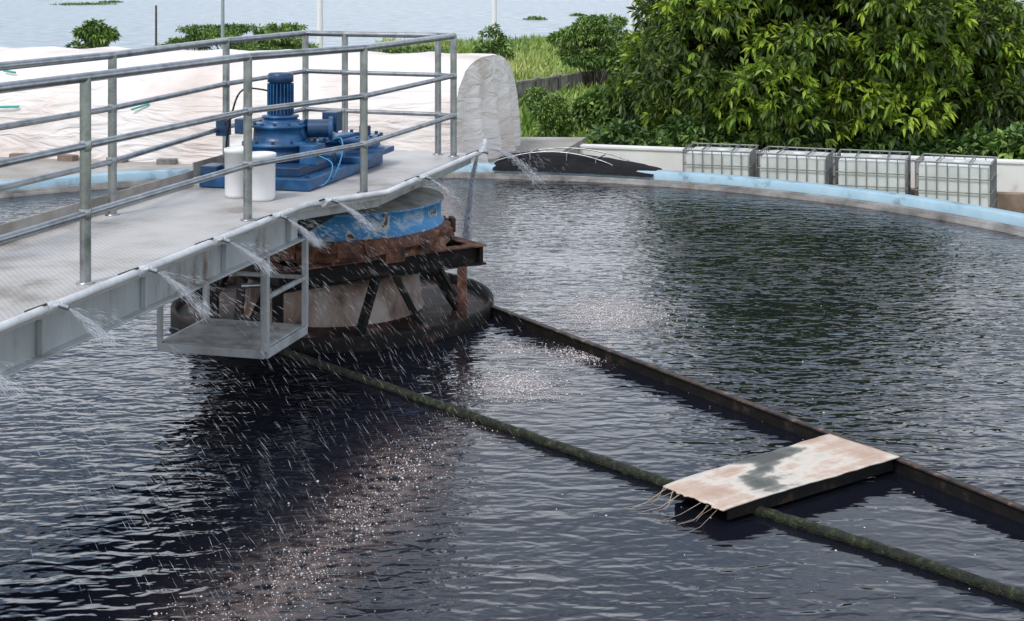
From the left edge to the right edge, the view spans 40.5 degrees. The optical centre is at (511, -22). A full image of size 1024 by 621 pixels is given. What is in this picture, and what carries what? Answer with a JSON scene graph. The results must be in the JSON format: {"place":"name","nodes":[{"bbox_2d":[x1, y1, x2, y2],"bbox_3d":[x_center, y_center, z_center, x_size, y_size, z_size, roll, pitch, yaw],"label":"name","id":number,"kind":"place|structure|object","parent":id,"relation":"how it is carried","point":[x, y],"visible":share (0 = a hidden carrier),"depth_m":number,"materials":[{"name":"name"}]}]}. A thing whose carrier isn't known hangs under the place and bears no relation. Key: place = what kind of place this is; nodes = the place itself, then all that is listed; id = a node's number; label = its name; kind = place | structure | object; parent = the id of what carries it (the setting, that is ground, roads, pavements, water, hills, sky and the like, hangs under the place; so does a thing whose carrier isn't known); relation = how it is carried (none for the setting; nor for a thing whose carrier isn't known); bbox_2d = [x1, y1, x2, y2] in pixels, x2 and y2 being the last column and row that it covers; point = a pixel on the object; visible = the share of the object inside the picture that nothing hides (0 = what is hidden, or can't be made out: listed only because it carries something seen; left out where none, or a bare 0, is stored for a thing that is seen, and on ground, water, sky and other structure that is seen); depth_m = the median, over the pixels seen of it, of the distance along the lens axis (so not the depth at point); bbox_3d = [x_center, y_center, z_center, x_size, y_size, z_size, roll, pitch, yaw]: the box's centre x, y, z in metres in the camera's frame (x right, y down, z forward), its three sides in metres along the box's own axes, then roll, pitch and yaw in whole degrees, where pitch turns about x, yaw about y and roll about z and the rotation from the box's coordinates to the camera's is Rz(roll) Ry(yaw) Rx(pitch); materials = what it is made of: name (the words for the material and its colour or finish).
{"place":"outdoors","nodes":[
{"label":"outdoors","id":0,"kind":"place"},
{"bbox_2d":[0,137,585,180],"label":"concrete yard","id":1,"kind":"structure","parent":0,"point":[31,169],"depth_m":22.36,"materials":[{"name":"grey concrete"}]},
{"bbox_2d":[0,46,520,164],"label":"tarpaulin covered tunnel","id":2,"kind":"structure","parent":1,"relation":"on","point":[487,104],"depth_m":22.78,"materials":[{"name":"fabric"}]},
{"bbox_2d":[0,0,1023,50],"bbox_3d":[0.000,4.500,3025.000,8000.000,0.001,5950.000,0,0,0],"label":"sea","id":3,"kind":"structure","parent":0,"point":[33,23],"depth_m":162.67,"materials":[{"name":"liquid"}]},
{"bbox_2d":[155,5,156,44],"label":"wooden stake","id":4,"kind":"object","parent":3,"relation":"in","point":[155,24],"visible":0.5,"depth_m":73.95,"materials":[{"name":"wood"}]},
{"bbox_2d":[50,0,587,19],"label":"floating weeds","id":5,"kind":"object","parent":3,"relation":"on","point":[115,2],"visible":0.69,"depth_m":230.91,"materials":[{"name":"green plant"}]},
{"bbox_2d":[366,33,972,147],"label":"ground","id":6,"kind":"structure","parent":0,"point":[538,73],"depth_m":59.53,"materials":[{"name":"green plant"}]},
{"bbox_2d":[65,17,121,48],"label":"bush","id":7,"kind":"object","parent":6,"relation":"on","point":[92,33],"visible":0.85,"depth_m":55.59,"materials":[{"name":"green plant"}]},
{"bbox_2d":[221,0,224,48],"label":"grey pole","id":8,"kind":"object","parent":6,"relation":"on","point":[222,21],"depth_m":41.95,"materials":[{"name":"metal"}]},
{"bbox_2d":[154,21,319,50],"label":"bush","id":9,"kind":"object","parent":6,"relation":"on","point":[195,32],"visible":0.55,"depth_m":49.54,"materials":[{"name":"green plant"}]},
{"bbox_2d":[317,0,322,47],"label":"lamp post","id":10,"kind":"object","parent":6,"relation":"on","point":[320,19],"depth_m":59.89,"materials":[{"name":"white metal"}]},
{"bbox_2d":[372,44,458,53],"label":"bush","id":11,"kind":"object","parent":6,"relation":"on","point":[396,50],"visible":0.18,"depth_m":54.94,"materials":[{"name":"green plant"}]},
{"bbox_2d":[471,22,514,60],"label":"bush","id":12,"kind":"object","parent":6,"relation":"on","point":[498,46],"visible":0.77,"depth_m":51.75,"materials":[{"name":"green plant"}]},
{"bbox_2d":[492,0,496,40],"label":"lamp post","id":13,"kind":"object","parent":6,"relation":"on","point":[494,11],"depth_m":69.88,"materials":[{"name":"white metal"}]},
{"bbox_2d":[0,163,1023,236],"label":"clarifier tank","id":14,"kind":"object","parent":6,"relation":"on","point":[1005,221],"visible":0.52,"depth_m":18.66,"materials":[{"name":"concrete"}]},
{"bbox_2d":[0,178,1023,620],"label":"tank water","id":15,"kind":"structure","parent":14,"relation":"in","point":[780,298],"depth_m":8.73,"materials":[{"name":"grey liquid"}]},
{"bbox_2d":[0,142,650,618],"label":"water spray","id":16,"kind":"object","parent":15,"relation":"on","point":[468,232],"visible":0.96,"depth_m":8.39,"materials":[{"name":"white"}]},
{"bbox_2d":[170,186,493,352],"bbox_3d":[-1.550,2.375,12.120,2.780,1.250,2.780,0,0,0],"label":"column drum","id":17,"kind":"object","parent":15,"relation":"in","point":[432,224],"depth_m":11.41,"materials":[{"name":"blue paint"}]},
{"bbox_2d":[0,151,473,379],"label":"footbridge","id":18,"kind":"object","parent":17,"relation":"on","point":[39,268],"visible":0.62,"depth_m":8.63,"materials":[{"name":"grey paint"}]},
{"bbox_2d":[0,30,458,284],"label":"handrail","id":19,"kind":"object","parent":18,"relation":"on","point":[85,145],"visible":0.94,"depth_m":9.52,"materials":[{"name":"metal"}]},
{"bbox_2d":[157,236,308,358],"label":"hanging inspection platform","id":20,"kind":"structure","parent":18,"relation":"attached to","point":[221,337],"depth_m":9.72,"materials":[{"name":"grey paint"}]},
{"bbox_2d":[224,146,242,197],"bbox_3d":[-2.049,1.446,10.341,0.190,0.364,0.190,0,0,0],"label":"white bucket","id":21,"kind":"object","parent":18,"relation":"on","point":[234,180],"visible":0.75,"depth_m":10.26,"materials":[{"name":"white plastic"}]},
{"bbox_2d":[0,139,488,331],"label":"spray pipe","id":22,"kind":"object","parent":18,"relation":"on","point":[49,307],"visible":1,"depth_m":8.32,"materials":[{"name":"white plastic"}]},
{"bbox_2d":[252,151,275,201],"bbox_3d":[-1.847,1.456,10.206,0.227,0.344,0.227,0,0,0],"label":"white bucket","id":23,"kind":"object","parent":18,"relation":"on","point":[263,183],"visible":0.71,"depth_m":10.11,"materials":[{"name":"white plastic"}]},
{"bbox_2d":[199,72,393,190],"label":"gear motor drive","id":24,"kind":"structure","parent":18,"relation":"on","point":[283,132],"depth_m":11.17,"materials":[{"name":"blue paint"}]},
{"bbox_2d":[138,269,1023,620],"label":"foam bubbles","id":25,"kind":"object","parent":15,"relation":"on","point":[510,375],"visible":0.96,"depth_m":10.12},
{"bbox_2d":[278,304,1023,603],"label":"skimmer arm","id":26,"kind":"object","parent":15,"relation":"on","point":[818,461],"visible":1,"depth_m":7.97},
{"bbox_2d":[490,147,661,176],"bbox_3d":[0.964,2.692,20.252,2.581,0.364,0.836,0,0,17],"label":"black membrane cover","id":27,"kind":"object","parent":14,"relation":"on","point":[561,162],"visible":0.97,"depth_m":20.06,"materials":[{"name":"plastic"}]},
{"bbox_2d":[522,85,580,136],"bbox_3d":[0.741,3.239,30.491,1.331,1.747,1.216,0,0,39],"label":"bush","id":28,"kind":"object","parent":6,"relation":"on","point":[553,118],"visible":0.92,"depth_m":30.18,"materials":[{"name":"green plant"}]},
{"bbox_2d":[515,69,611,99],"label":"old concrete fence","id":29,"kind":"object","parent":6,"relation":"on","point":[557,82],"visible":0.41,"depth_m":46.11,"materials":[{"name":"grey concrete"}]},
{"bbox_2d":[546,13,628,88],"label":"bush","id":30,"kind":"object","parent":6,"relation":"on","point":[591,31],"visible":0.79,"depth_m":47.45,"materials":[{"name":"green plant"}]},
{"bbox_2d":[571,76,658,144],"bbox_3d":[2.345,3.134,31.454,2.025,1.963,2.101,0,0,0],"label":"bush","id":31,"kind":"object","parent":6,"relation":"on","point":[589,107],"visible":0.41,"depth_m":31.05,"materials":[{"name":"green plant"}]},
{"bbox_2d":[602,32,644,84],"bbox_3d":[3.402,2.699,35.898,2.220,2.824,2.280,0,0,0],"label":"bush","id":32,"kind":"object","parent":6,"relation":"on","point":[613,59],"visible":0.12,"depth_m":35.53,"materials":[{"name":"green plant"}]},
{"bbox_2d":[629,0,633,33],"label":"lamp post","id":33,"kind":"object","parent":6,"relation":"on","point":[630,19],"depth_m":78.90,"materials":[{"name":"white metal"}]},
{"bbox_2d":[683,142,758,176],"bbox_3d":[3.600,3.449,23.900,1.170,1.102,1.030,0,0,17],"label":"ibc tank","id":34,"kind":"object","parent":6,"relation":"on","point":[739,161],"visible":0.57,"depth_m":23.50,"materials":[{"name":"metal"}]},
{"bbox_2d":[757,146,835,184],"bbox_3d":[4.800,3.449,23.400,1.170,1.102,1.030,0,0,21],"label":"ibc tank","id":35,"kind":"object","parent":6,"relation":"on","point":[805,166],"visible":0.54,"depth_m":23.02,"materials":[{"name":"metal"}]},
{"bbox_2d":[579,144,1023,212],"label":"wall","id":36,"kind":"structure","parent":6,"relation":"on","point":[1010,184],"depth_m":24.22,"materials":[{"name":"white paint"}]},
{"bbox_2d":[585,108,1023,159],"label":"hedge understory","id":37,"kind":"object","parent":6,"relation":"on","point":[1002,143],"visible":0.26,"depth_m":26.91,"materials":[{"name":"green plant"}]},
{"bbox_2d":[599,0,1023,151],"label":"broadleaf tree","id":38,"kind":"object","parent":6,"relation":"on","point":[938,69],"visible":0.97,"depth_m":27.08,"materials":[{"name":"green plant"}]},
{"bbox_2d":[835,149,910,194],"bbox_3d":[5.980,3.449,22.980,1.170,1.102,1.030,0,0,18],"label":"ibc tank","id":39,"kind":"object","parent":6,"relation":"on","point":[889,172],"visible":0.64,"depth_m":22.57,"materials":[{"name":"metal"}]},
{"bbox_2d":[915,153,996,208],"bbox_3d":[7.160,3.449,22.380,1.170,1.102,1.030,0,0,24],"label":"ibc tank","id":40,"kind":"object","parent":6,"relation":"on","point":[970,181],"visible":0.71,"depth_m":21.99,"materials":[{"name":"translucent white plastic"},{"name":"galvanised steel"}]},
{"bbox_2d":[980,95,1023,130],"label":"bush","id":41,"kind":"object","parent":6,"relation":"on","point":[1018,116],"visible":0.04,"depth_m":29.81,"materials":[{"name":"green plant"}]}
]}

